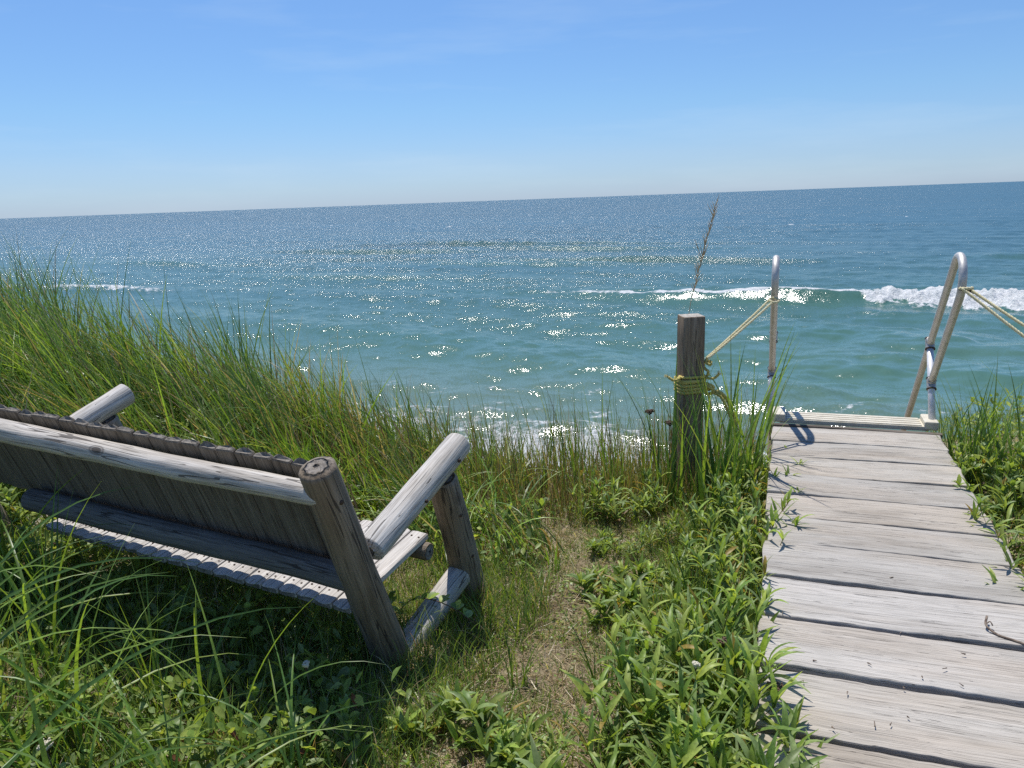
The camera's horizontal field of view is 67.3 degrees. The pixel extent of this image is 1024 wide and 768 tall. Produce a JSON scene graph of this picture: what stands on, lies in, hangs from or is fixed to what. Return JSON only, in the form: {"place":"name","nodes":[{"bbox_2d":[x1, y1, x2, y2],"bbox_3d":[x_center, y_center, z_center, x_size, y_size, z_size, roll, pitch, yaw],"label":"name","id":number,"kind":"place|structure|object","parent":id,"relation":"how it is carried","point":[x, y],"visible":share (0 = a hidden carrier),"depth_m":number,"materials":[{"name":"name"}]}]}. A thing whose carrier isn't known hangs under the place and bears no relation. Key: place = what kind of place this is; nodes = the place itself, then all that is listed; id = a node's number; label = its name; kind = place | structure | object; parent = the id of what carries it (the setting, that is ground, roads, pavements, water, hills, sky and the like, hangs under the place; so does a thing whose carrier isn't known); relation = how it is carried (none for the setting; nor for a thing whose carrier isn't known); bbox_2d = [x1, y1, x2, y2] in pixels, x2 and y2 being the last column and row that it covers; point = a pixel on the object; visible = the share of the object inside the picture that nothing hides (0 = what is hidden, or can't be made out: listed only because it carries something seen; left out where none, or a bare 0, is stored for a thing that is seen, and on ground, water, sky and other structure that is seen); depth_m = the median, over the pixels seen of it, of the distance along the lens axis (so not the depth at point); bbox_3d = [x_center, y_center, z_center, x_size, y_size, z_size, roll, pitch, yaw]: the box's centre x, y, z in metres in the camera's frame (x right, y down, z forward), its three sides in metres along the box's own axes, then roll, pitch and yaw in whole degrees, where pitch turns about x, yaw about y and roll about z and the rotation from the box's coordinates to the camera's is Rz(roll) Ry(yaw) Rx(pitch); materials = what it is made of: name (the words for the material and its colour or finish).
{"place":"outdoors","nodes":[
{"label":"outdoors","id":0,"kind":"place"},
{"bbox_2d":[0,228,571,580],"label":"dune grass","id":1,"kind":"structure","parent":0,"point":[55,338],"depth_m":5.38,"materials":[{"name":"plant"}]},
{"bbox_2d":[0,181,1023,473],"bbox_3d":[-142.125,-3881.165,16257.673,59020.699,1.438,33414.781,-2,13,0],"label":"sea","id":2,"kind":"structure","parent":0,"point":[508,301],"depth_m":60.29,"materials":[{"name":"liquid"}]},
{"bbox_2d":[0,0,1023,218],"label":"sky","id":3,"kind":"structure","parent":0,"point":[108,107],"materials":[{"name":"blue"}]},
{"bbox_2d":[2,408,1023,767],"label":"ground","id":4,"kind":"structure","parent":0,"point":[550,660],"depth_m":3.15,"materials":[{"name":"soil"}]},
{"bbox_2d":[0,482,31,614],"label":"grass tuft","id":5,"kind":"object","parent":4,"relation":"on","point":[4,554],"visible":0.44,"depth_m":3.36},
{"bbox_2d":[0,486,49,536],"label":"leafy plant","id":6,"kind":"object","parent":4,"relation":"on","point":[15,513],"visible":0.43,"depth_m":4.11,"materials":[{"name":"green plant"}]},
{"bbox_2d":[1,540,49,585],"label":"leafy plant","id":7,"kind":"object","parent":4,"relation":"on","point":[34,556],"visible":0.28,"depth_m":3.54,"materials":[{"name":"green plant"}]},
{"bbox_2d":[0,536,64,766],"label":"grass tuft","id":8,"kind":"object","parent":4,"relation":"on","point":[7,717],"visible":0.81,"depth_m":2.41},
{"bbox_2d":[0,707,65,767],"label":"leafy plant","id":9,"kind":"object","parent":4,"relation":"on","point":[22,733],"visible":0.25,"depth_m":2.49,"materials":[{"name":"green plant"}]},
{"bbox_2d":[0,468,73,646],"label":"grass tuft","id":10,"kind":"object","parent":4,"relation":"on","point":[49,608],"visible":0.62,"depth_m":3.16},
{"bbox_2d":[0,562,85,652],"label":"grass tuft","id":11,"kind":"object","parent":4,"relation":"on","point":[61,625],"visible":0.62,"depth_m":3.10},
{"bbox_2d":[2,500,93,617],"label":"grass tuft","id":12,"kind":"object","parent":4,"relation":"on","point":[46,562],"visible":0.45,"depth_m":3.19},
{"bbox_2d":[0,482,100,690],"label":"grass tuft","id":13,"kind":"object","parent":4,"relation":"on","point":[40,641],"visible":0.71,"depth_m":2.83,"materials":[{"name":"plant"}]},
{"bbox_2d":[0,486,135,643],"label":"grass tuft","id":14,"kind":"object","parent":4,"relation":"on","point":[12,550],"visible":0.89,"depth_m":2.90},
{"bbox_2d":[0,469,136,627],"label":"grass tuft","id":15,"kind":"object","parent":4,"relation":"on","point":[3,588],"visible":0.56,"depth_m":3.29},
{"bbox_2d":[40,734,99,767],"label":"leafy plant","id":16,"kind":"object","parent":4,"relation":"on","point":[84,759],"visible":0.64,"depth_m":2.34,"materials":[{"name":"green plant"}]},
{"bbox_2d":[53,535,93,573],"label":"leafy plant","id":17,"kind":"object","parent":4,"relation":"on","point":[72,545],"visible":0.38,"depth_m":3.79,"materials":[{"name":"green plant"}]},
{"bbox_2d":[0,655,159,767],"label":"grass tuft","id":18,"kind":"object","parent":4,"relation":"on","point":[144,746],"visible":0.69,"depth_m":2.29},
{"bbox_2d":[2,593,161,767],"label":"grass tuft","id":19,"kind":"object","parent":4,"relation":"on","point":[45,760],"visible":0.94,"depth_m":2.07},
{"bbox_2d":[0,537,190,686],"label":"grass tuft","id":20,"kind":"object","parent":4,"relation":"on","point":[8,577],"visible":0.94,"depth_m":2.62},
{"bbox_2d":[0,523,198,765],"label":"grass tuft","id":21,"kind":"object","parent":4,"relation":"on","point":[48,692],"visible":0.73,"depth_m":2.40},
{"bbox_2d":[0,525,200,725],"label":"grass tuft","id":22,"kind":"object","parent":4,"relation":"on","point":[61,685],"visible":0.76,"depth_m":2.56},
{"bbox_2d":[0,643,203,767],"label":"grass tuft","id":23,"kind":"object","parent":4,"relation":"on","point":[24,761],"visible":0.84,"depth_m":2.26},
{"bbox_2d":[0,557,230,635],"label":"grass tuft","id":24,"kind":"object","parent":4,"relation":"on","point":[40,579],"visible":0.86,"depth_m":2.55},
{"bbox_2d":[0,552,252,759],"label":"grass tuft","id":25,"kind":"object","parent":4,"relation":"on","point":[6,633],"visible":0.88,"depth_m":2.33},
{"bbox_2d":[87,552,197,713],"bbox_3d":[-1.261,0.888,2.670,0.248,0.674,0.436,6,16,32],"label":"grass tuft","id":26,"kind":"object","parent":4,"relation":"on","point":[154,658],"visible":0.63,"depth_m":2.71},
{"bbox_2d":[0,607,295,767],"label":"grass tuft","id":27,"kind":"object","parent":4,"relation":"on","point":[57,712],"visible":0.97,"depth_m":2.12,"materials":[{"name":"plant"}]},
{"bbox_2d":[72,563,268,724],"bbox_3d":[-1.153,0.911,2.647,0.442,0.616,0.813,-2,13,0],"label":"grass tuft","id":28,"kind":"object","parent":4,"relation":"on","point":[201,702],"visible":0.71,"depth_m":2.60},
{"bbox_2d":[79,690,264,767],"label":"grass tuft","id":29,"kind":"object","parent":4,"relation":"on","point":[153,765],"visible":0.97,"depth_m":1.99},
{"bbox_2d":[107,638,240,767],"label":"grass tuft","id":30,"kind":"object","parent":4,"relation":"on","point":[176,757],"visible":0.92,"depth_m":2.19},
{"bbox_2d":[98,690,262,767],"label":"grass tuft","id":31,"kind":"object","parent":4,"relation":"on","point":[108,761],"visible":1,"depth_m":1.98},
{"bbox_2d":[0,483,454,767],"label":"ground cover","id":32,"kind":"object","parent":4,"relation":"on","point":[212,723],"visible":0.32,"depth_m":2.77,"materials":[{"name":"green plant"}]},
{"bbox_2d":[0,384,486,677],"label":"log bench","id":33,"kind":"object","parent":4,"relation":"on","point":[287,525],"visible":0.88,"depth_m":3.08,"materials":[{"name":"grey wood"}]},
{"bbox_2d":[119,568,385,767],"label":"grass tuft","id":34,"kind":"object","parent":4,"relation":"on","point":[223,686],"visible":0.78,"depth_m":2.44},
{"bbox_2d":[136,614,372,767],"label":"grass tuft","id":35,"kind":"object","parent":4,"relation":"on","point":[290,705],"visible":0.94,"depth_m":2.37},
{"bbox_2d":[1,336,540,576],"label":"undergrowth","id":36,"kind":"object","parent":4,"relation":"on","point":[517,549],"visible":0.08,"depth_m":4.53,"materials":[{"name":"green plant"}]},
{"bbox_2d":[0,490,557,767],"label":"grass","id":37,"kind":"structure","parent":4,"relation":"on","point":[113,659],"depth_m":3.04,"materials":[{"name":"plant"}]},
{"bbox_2d":[211,698,411,767],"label":"grass tuft","id":38,"kind":"object","parent":4,"relation":"on","point":[241,762],"visible":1,"depth_m":2.01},
{"bbox_2d":[332,693,371,767],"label":"leafy plant","id":39,"kind":"object","parent":4,"relation":"on","point":[344,717],"visible":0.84,"depth_m":2.46,"materials":[{"name":"green plant"}]},
{"bbox_2d":[376,677,479,742],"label":"leafy plant","id":40,"kind":"object","parent":4,"relation":"on","point":[449,702],"visible":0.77,"depth_m":2.64,"materials":[{"name":"green plant"}]},
{"bbox_2d":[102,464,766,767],"bbox_3d":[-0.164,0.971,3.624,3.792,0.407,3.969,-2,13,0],"label":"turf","id":41,"kind":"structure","parent":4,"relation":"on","point":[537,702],"depth_m":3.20,"materials":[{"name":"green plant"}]},
{"bbox_2d":[392,592,477,626],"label":"bramble sprig","id":42,"kind":"object","parent":4,"relation":"on","point":[457,605],"visible":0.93,"depth_m":3.24,"materials":[{"name":"green plant"}]},
{"bbox_2d":[444,690,552,767],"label":"leafy plant","id":43,"kind":"object","parent":4,"relation":"on","point":[468,705],"visible":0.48,"depth_m":2.56,"materials":[{"name":"green plant"}]},
{"bbox_2d":[231,353,773,525],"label":"bluff edge grass","id":44,"kind":"structure","parent":4,"relation":"on","point":[560,485],"depth_m":4.99,"materials":[{"name":"plant"}]},
{"bbox_2d":[459,712,572,767],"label":"leafy plant","id":45,"kind":"object","parent":4,"relation":"on","point":[554,759],"visible":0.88,"depth_m":2.37,"materials":[{"name":"green plant"}]},
{"bbox_2d":[498,620,545,687],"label":"grass tuft","id":46,"kind":"object","parent":4,"relation":"on","point":[524,674],"visible":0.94,"depth_m":2.94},
{"bbox_2d":[490,704,589,765],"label":"leafy plant","id":47,"kind":"object","parent":4,"relation":"on","point":[501,717],"visible":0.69,"depth_m":2.42,"materials":[{"name":"green plant"}]},
{"bbox_2d":[563,599,618,688],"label":"grass tuft","id":48,"kind":"object","parent":4,"relation":"on","point":[592,675],"visible":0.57,"depth_m":2.88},
{"bbox_2d":[566,465,625,520],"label":"leafy plant","id":49,"kind":"object","parent":4,"relation":"on","point":[583,511],"visible":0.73,"depth_m":4.68,"materials":[{"name":"green plant"}]},
{"bbox_2d":[564,567,630,601],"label":"leafy plant","id":50,"kind":"object","parent":4,"relation":"on","point":[586,581],"visible":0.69,"depth_m":3.67,"materials":[{"name":"green plant"}]},
{"bbox_2d":[584,525,620,554],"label":"leafy plant","id":51,"kind":"object","parent":4,"relation":"on","point":[593,544],"visible":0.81,"depth_m":4.15,"materials":[{"name":"green plant"}]},
{"bbox_2d":[580,558,635,582],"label":"leafy plant","id":52,"kind":"object","parent":4,"relation":"on","point":[620,569],"visible":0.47,"depth_m":3.85,"materials":[{"name":"green plant"}]},
{"bbox_2d":[581,593,642,633],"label":"leafy plant","id":53,"kind":"object","parent":4,"relation":"on","point":[602,606],"visible":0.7,"depth_m":3.37,"materials":[{"name":"green plant"}]},
{"bbox_2d":[597,527,647,559],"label":"leafy plant","id":54,"kind":"object","parent":4,"relation":"on","point":[640,547],"visible":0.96,"depth_m":4.07,"materials":[{"name":"green plant"}]},
{"bbox_2d":[586,465,671,525],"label":"leafy plant","id":55,"kind":"object","parent":4,"relation":"on","point":[608,513],"visible":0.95,"depth_m":4.54,"materials":[{"name":"green plant"}]},
{"bbox_2d":[603,551,668,605],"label":"leafy plant","id":56,"kind":"object","parent":4,"relation":"on","point":[627,583],"visible":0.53,"depth_m":3.63,"materials":[{"name":"green plant"}]},
{"bbox_2d":[624,412,656,497],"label":"grass tuft","id":57,"kind":"object","parent":4,"relation":"on","point":[643,456],"visible":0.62,"depth_m":4.79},
{"bbox_2d":[614,469,668,518],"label":"leafy plant","id":58,"kind":"object","parent":4,"relation":"on","point":[651,508],"visible":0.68,"depth_m":4.58,"materials":[{"name":"green plant"}]},
{"bbox_2d":[557,668,726,767],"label":"leafy plant","id":59,"kind":"object","parent":4,"relation":"on","point":[605,712],"visible":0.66,"depth_m":2.35,"materials":[{"name":"green plant"}]},
{"bbox_2d":[607,580,686,615],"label":"leafy plant","id":60,"kind":"object","parent":4,"relation":"on","point":[623,598],"visible":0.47,"depth_m":3.48,"materials":[{"name":"green plant"}]},
{"bbox_2d":[630,503,686,545],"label":"leafy plant","id":61,"kind":"object","parent":4,"relation":"on","point":[666,531],"visible":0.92,"depth_m":4.19,"materials":[{"name":"green plant"}]},
{"bbox_2d":[559,608,760,739],"bbox_3d":[0.523,1.010,2.678,0.633,0.360,0.582,4,15,22],"label":"leafy plant","id":62,"kind":"object","parent":4,"relation":"on","point":[603,680],"visible":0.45,"depth_m":2.67,"materials":[{"name":"green plant"}]},
{"bbox_2d":[612,374,707,505],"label":"grass tuft","id":63,"kind":"object","parent":4,"relation":"on","point":[657,460],"visible":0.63,"depth_m":4.75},
{"bbox_2d":[628,554,696,589],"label":"leafy plant","id":64,"kind":"object","parent":4,"relation":"on","point":[653,567],"visible":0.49,"depth_m":3.73,"materials":[{"name":"green plant"}]},
{"bbox_2d":[618,359,715,512],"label":"grass tuft","id":65,"kind":"object","parent":4,"relation":"on","point":[676,473],"visible":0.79,"depth_m":4.72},
{"bbox_2d":[648,579,711,629],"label":"leafy plant","id":66,"kind":"object","parent":4,"relation":"on","point":[678,614],"visible":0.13,"depth_m":3.33,"materials":[{"name":"green plant"}]},
{"bbox_2d":[677,313,704,495],"bbox_3d":[1.129,0.316,4.908,0.136,1.520,0.136,-3,14,-6],"label":"rope post","id":67,"kind":"object","parent":4,"relation":"on","point":[690,331],"visible":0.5,"depth_m":4.75,"materials":[{"name":"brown wood"}]},
{"bbox_2d":[664,297,779,432],"bbox_3d":[1.403,-0.108,4.872,0.976,0.780,0.339,-8,15,-25],"label":"rope","id":68,"kind":"object","parent":67,"relation":"attached to","point":[709,386],"visible":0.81,"depth_m":4.77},
{"bbox_2d":[660,504,734,582],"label":"leafy plant","id":69,"kind":"object","parent":4,"relation":"on","point":[712,519],"visible":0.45,"depth_m":3.79,"materials":[{"name":"green plant"}]},
{"bbox_2d":[641,362,762,504],"bbox_3d":[1.149,0.333,4.606,0.540,0.960,0.637,-10,15,-29],"label":"grass tuft","id":70,"kind":"object","parent":4,"relation":"on","point":[703,465],"visible":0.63,"depth_m":4.62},
{"bbox_2d":[655,479,748,540],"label":"leafy plant","id":71,"kind":"object","parent":4,"relation":"on","point":[661,500],"visible":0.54,"depth_m":4.20,"materials":[{"name":"green plant"}]},
{"bbox_2d":[598,604,807,767],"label":"leafy plant","id":72,"kind":"object","parent":4,"relation":"on","point":[748,647],"visible":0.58,"depth_m":2.51,"materials":[{"name":"green plant"}]},
{"bbox_2d":[689,196,718,311],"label":"seed grass","id":73,"kind":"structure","parent":4,"relation":"on","point":[705,242],"depth_m":4.76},
{"bbox_2d":[628,731,786,767],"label":"leafy plant","id":74,"kind":"object","parent":4,"relation":"on","point":[691,754],"visible":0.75,"depth_m":2.17,"materials":[{"name":"green plant"}]},
{"bbox_2d":[670,596,750,708],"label":"grass tuft","id":75,"kind":"object","parent":4,"relation":"on","point":[686,661],"visible":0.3,"depth_m":2.72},
{"bbox_2d":[667,365,754,512],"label":"grass tuft","id":76,"kind":"object","parent":4,"relation":"on","point":[701,488],"visible":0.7,"depth_m":4.47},
{"bbox_2d":[602,650,827,767],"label":"leafy plant","id":77,"kind":"object","parent":4,"relation":"on","point":[770,760],"visible":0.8,"depth_m":2.37,"materials":[{"name":"green plant"}]},
{"bbox_2d":[626,568,810,693],"bbox_3d":[0.733,0.941,2.810,0.636,0.396,0.611,2,14,15],"label":"leafy plant","id":78,"kind":"object","parent":4,"relation":"on","point":[731,599],"visible":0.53,"depth_m":2.88,"materials":[{"name":"green plant"}]},
{"bbox_2d":[682,507,765,590],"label":"leafy plant","id":79,"kind":"object","parent":4,"relation":"on","point":[722,545],"visible":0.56,"depth_m":3.64,"materials":[{"name":"green plant"}]},
{"bbox_2d":[677,479,780,552],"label":"leafy plant","id":80,"kind":"object","parent":4,"relation":"on","point":[732,524],"visible":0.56,"depth_m":4.05,"materials":[{"name":"green plant"}]},
{"bbox_2d":[667,328,792,505],"bbox_3d":[1.259,0.216,4.562,0.784,1.213,0.447,-2,13,0],"label":"grass tuft","id":81,"kind":"object","parent":4,"relation":"on","point":[712,468],"visible":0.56,"depth_m":4.64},
{"bbox_2d":[679,580,788,676],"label":"leafy plant","id":82,"kind":"object","parent":4,"relation":"on","point":[751,612],"visible":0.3,"depth_m":3.00,"materials":[{"name":"green plant"}]},
{"bbox_2d":[686,529,790,606],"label":"leafy plant","id":83,"kind":"object","parent":4,"relation":"on","point":[732,575],"visible":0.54,"depth_m":3.38,"materials":[{"name":"green plant"}]},
{"bbox_2d":[662,699,819,767],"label":"leafy plant","id":84,"kind":"object","parent":4,"relation":"on","point":[697,741],"visible":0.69,"depth_m":2.22,"materials":[{"name":"green plant"}]},
{"bbox_2d":[721,552,761,627],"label":"leafy plant","id":85,"kind":"object","parent":4,"relation":"on","point":[750,566],"visible":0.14,"depth_m":3.31,"materials":[{"name":"green plant"}]},
{"bbox_2d":[691,347,800,504],"bbox_3d":[1.269,0.282,4.455,0.414,1.123,0.726,-12,16,-35],"label":"grass tuft","id":86,"kind":"object","parent":4,"relation":"on","point":[734,473],"visible":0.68,"depth_m":4.42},
{"bbox_2d":[701,333,797,498],"bbox_3d":[1.357,0.238,4.618,0.652,1.160,0.770,2,14,18],"label":"grass tuft","id":87,"kind":"object","parent":4,"relation":"on","point":[758,448],"visible":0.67,"depth_m":4.53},
{"bbox_2d":[687,480,812,564],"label":"leafy plant","id":88,"kind":"object","parent":4,"relation":"on","point":[787,495],"visible":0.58,"depth_m":3.84,"materials":[{"name":"green plant"}]},
{"bbox_2d":[709,322,794,492],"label":"grass tuft","id":89,"kind":"object","parent":4,"relation":"on","point":[748,462],"visible":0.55,"depth_m":4.79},
{"bbox_2d":[705,465,798,519],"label":"leafy plant","id":90,"kind":"object","parent":4,"relation":"on","point":[735,480],"visible":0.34,"depth_m":4.44,"materials":[{"name":"green plant"}]},
{"bbox_2d":[703,355,801,462],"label":"grass tuft","id":91,"kind":"object","parent":4,"relation":"on","point":[741,410],"visible":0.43,"depth_m":4.79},
{"bbox_2d":[708,482,805,536],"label":"leafy plant","id":92,"kind":"object","parent":4,"relation":"on","point":[735,500],"visible":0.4,"depth_m":4.10,"materials":[{"name":"green plant"}]},
{"bbox_2d":[710,452,806,503],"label":"leafy plant","id":93,"kind":"object","parent":4,"relation":"on","point":[749,479],"visible":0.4,"depth_m":4.57,"materials":[{"name":"green plant"}]},
{"bbox_2d":[683,667,839,767],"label":"leafy plant","id":94,"kind":"object","parent":4,"relation":"on","point":[731,762],"visible":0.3,"depth_m":2.37,"materials":[{"name":"green plant"}]},
{"bbox_2d":[767,252,967,457],"bbox_3d":[3.144,1.726,7.884,1.106,6.452,5.512,3,14,19],"label":"stairway","id":95,"kind":"object","parent":4,"relation":"on","point":[906,422],"visible":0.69,"depth_m":5.26,"materials":[{"name":"silver metal"}]},
{"bbox_2d":[754,423,1023,767],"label":"boardwalk","id":96,"kind":"structure","parent":4,"relation":"on","point":[882,506],"depth_m":3.00,"materials":[{"name":"grey wood"}]},
{"bbox_2d":[917,385,1023,572],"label":"verge growth","id":97,"kind":"object","parent":4,"relation":"on","point":[1013,425],"visible":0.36,"depth_m":5.13,"materials":[{"name":"green plant"}]},
{"bbox_2d":[950,433,994,491],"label":"leafy plant","id":98,"kind":"object","parent":4,"relation":"on","point":[975,462],"visible":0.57,"depth_m":4.52,"materials":[{"name":"green plant"}]},
{"bbox_2d":[942,370,1018,460],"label":"grass tuft","id":99,"kind":"object","parent":4,"relation":"on","point":[985,424],"visible":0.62,"depth_m":4.93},
{"bbox_2d":[956,367,1010,462],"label":"grass tuft","id":100,"kind":"object","parent":4,"relation":"on","point":[981,432],"visible":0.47,"depth_m":4.73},
{"bbox_2d":[953,461,1023,522],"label":"leafy plant","id":101,"kind":"object","parent":4,"relation":"on","point":[997,494],"visible":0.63,"depth_m":4.12,"materials":[{"name":"green plant"}]},
{"bbox_2d":[965,492,1023,554],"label":"leafy plant","id":102,"kind":"object","parent":4,"relation":"on","point":[975,512],"visible":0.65,"depth_m":3.71,"materials":[{"name":"green plant"}]},
{"bbox_2d":[965,380,1023,491],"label":"grass tuft","id":103,"kind":"object","parent":4,"relation":"on","point":[998,463],"visible":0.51,"depth_m":4.56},
{"bbox_2d":[979,437,1023,502],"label":"leafy plant","id":104,"kind":"object","parent":4,"relation":"on","point":[999,446],"visible":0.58,"depth_m":4.32,"materials":[{"name":"green plant"}]},
{"bbox_3d":[3.092,0.435,4.048,0.136,1.450,0.136,-6,14,-15],"label":"rope post","id":105,"kind":"object","parent":4,"relation":"on","visible":0},
{"bbox_2d":[958,286,1023,337],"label":"rope","id":106,"kind":"object","parent":105,"relation":"attached to","point":[968,291],"visible":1,"depth_m":4.31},
{"bbox_2d":[555,450,770,767],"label":"verge grass","id":107,"kind":"structure","parent":0,"point":[654,602],"depth_m":3.35,"materials":[{"name":"green plant"}]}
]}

